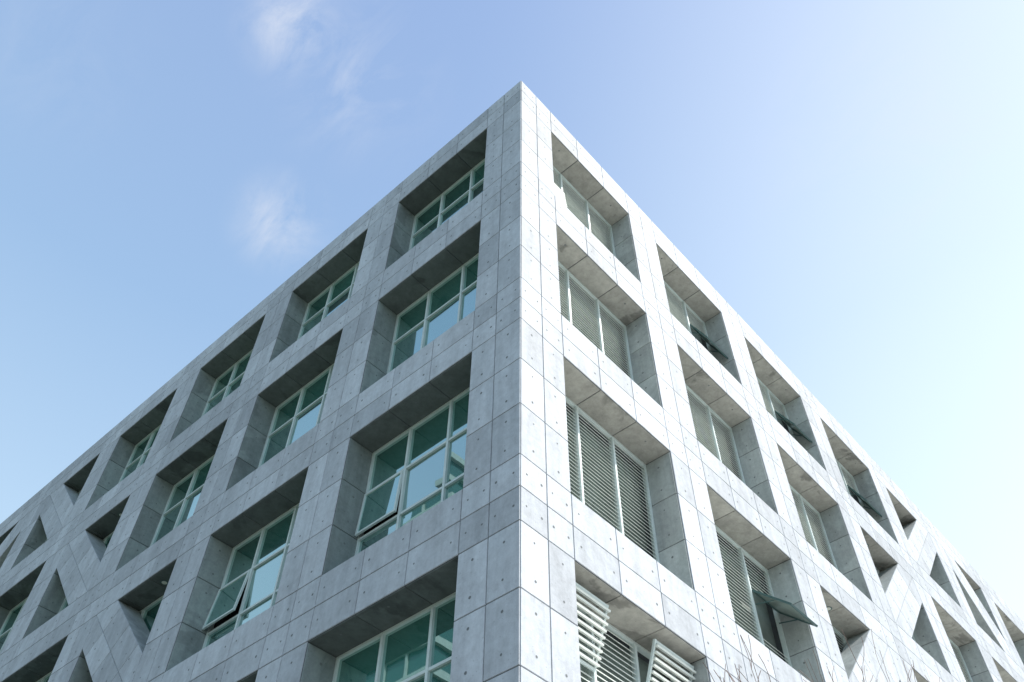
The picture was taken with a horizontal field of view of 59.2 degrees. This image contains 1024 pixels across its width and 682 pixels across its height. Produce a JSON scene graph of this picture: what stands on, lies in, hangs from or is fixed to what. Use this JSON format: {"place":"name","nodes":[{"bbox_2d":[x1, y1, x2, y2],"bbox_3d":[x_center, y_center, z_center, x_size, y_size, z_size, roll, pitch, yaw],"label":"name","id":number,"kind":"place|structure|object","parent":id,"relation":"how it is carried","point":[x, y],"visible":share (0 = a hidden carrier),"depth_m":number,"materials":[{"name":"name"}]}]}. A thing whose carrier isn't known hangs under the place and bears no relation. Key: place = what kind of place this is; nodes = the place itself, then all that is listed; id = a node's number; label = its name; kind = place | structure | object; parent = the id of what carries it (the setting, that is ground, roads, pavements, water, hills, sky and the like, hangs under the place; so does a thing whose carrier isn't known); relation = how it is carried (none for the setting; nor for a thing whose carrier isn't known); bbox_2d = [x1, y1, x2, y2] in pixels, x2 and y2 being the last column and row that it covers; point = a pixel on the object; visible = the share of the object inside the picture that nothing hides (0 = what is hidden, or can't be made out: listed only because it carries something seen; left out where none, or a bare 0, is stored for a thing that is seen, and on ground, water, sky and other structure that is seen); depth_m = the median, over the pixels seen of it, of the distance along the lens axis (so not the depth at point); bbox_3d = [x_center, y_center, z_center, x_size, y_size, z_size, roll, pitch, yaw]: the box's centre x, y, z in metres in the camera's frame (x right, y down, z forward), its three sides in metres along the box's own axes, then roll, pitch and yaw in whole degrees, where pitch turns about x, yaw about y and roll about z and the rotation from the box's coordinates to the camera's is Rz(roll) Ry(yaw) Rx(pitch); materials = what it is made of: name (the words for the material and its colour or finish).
{"place":"outdoors","nodes":[
{"label":"outdoors","id":0,"kind":"place"},
{"bbox_2d":[225,490,400,621],"bbox_3d":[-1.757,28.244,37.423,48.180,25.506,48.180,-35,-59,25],"label":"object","id":1,"kind":"object","parent":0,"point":[232,614],"depth_m":19.63,"materials":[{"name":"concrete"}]},
{"bbox_2d":[1,95,1021,681],"bbox_3d":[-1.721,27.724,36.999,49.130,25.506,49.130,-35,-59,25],"label":"structure piers and beams","id":2,"kind":"object","parent":1,"relation":"on","point":[649,549],"visible":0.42,"depth_m":20.63,"materials":[{"name":"grey concrete"}]},
{"bbox_2d":[0,158,972,681],"bbox_3d":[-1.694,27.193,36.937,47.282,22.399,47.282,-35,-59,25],"label":"window frames","id":3,"kind":"structure","parent":2,"relation":"attached to","point":[614,442],"depth_m":20.29,"materials":[{"name":"white metal"}]},
{"bbox_2d":[0,161,484,681],"bbox_3d":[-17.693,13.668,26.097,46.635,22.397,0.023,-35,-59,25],"label":"window glass","id":4,"kind":"object","parent":3,"relation":"in","point":[404,651],"visible":0.3,"depth_m":19.36,"materials":[{"name":"glass"}]},
{"bbox_2d":[202,183,881,681],"bbox_3d":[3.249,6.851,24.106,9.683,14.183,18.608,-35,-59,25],"label":"open sashes","id":5,"kind":"object","parent":3,"relation":"attached to","point":[380,503],"visible":0.78,"depth_m":17.26,"materials":[{"name":"teal"}]},
{"bbox_2d":[0,484,1003,681],"bbox_3d":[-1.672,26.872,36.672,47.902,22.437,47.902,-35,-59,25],"label":"diagonal braces","id":6,"kind":"object","parent":2,"relation":"attached to","point":[138,626],"visible":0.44,"depth_m":25.99,"materials":[{"name":"concrete"}]},
{"bbox_2d":[0,81,1023,681],"bbox_3d":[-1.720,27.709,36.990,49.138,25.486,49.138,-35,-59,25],"label":"concrete facade panels","id":7,"kind":"object","parent":2,"relation":"attached to","point":[524,443],"visible":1,"depth_m":20.06,"materials":[{"name":"grey concrete"}]},
{"bbox_2d":[0,129,1023,681],"bbox_3d":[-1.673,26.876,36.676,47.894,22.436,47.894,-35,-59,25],"label":"soffit and reveal panels","id":8,"kind":"structure","parent":2,"relation":"attached to","point":[632,621],"depth_m":22.40,"materials":[{"name":"concrete"}]},
{"bbox_2d":[553,169,970,681],"bbox_3d":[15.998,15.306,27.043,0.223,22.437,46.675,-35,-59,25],"label":"louvre screens","id":9,"kind":"object","parent":2,"relation":"attached to","point":[615,661],"visible":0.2,"depth_m":19.92,"materials":[{"name":"grey metal"}]},
{"bbox_2d":[0,0,1023,621],"label":"sky","id":10,"kind":"structure","parent":0,"point":[847,176],"materials":[{"name":"blue"}]},
{"bbox_2d":[703,628,872,681],"bbox_3d":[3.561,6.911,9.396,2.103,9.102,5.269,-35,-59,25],"label":"bare tree","id":11,"kind":"object","parent":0,"point":[764,665],"visible":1,"depth_m":11.72,"materials":[{"name":"brown plant"}]},
{"bbox_2d":[798,629,939,681],"bbox_3d":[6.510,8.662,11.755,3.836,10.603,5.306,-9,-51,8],"label":"bare tree","id":12,"kind":"object","parent":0,"point":[864,669],"visible":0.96,"depth_m":15.04,"materials":[{"name":"brown plant"}]}
]}

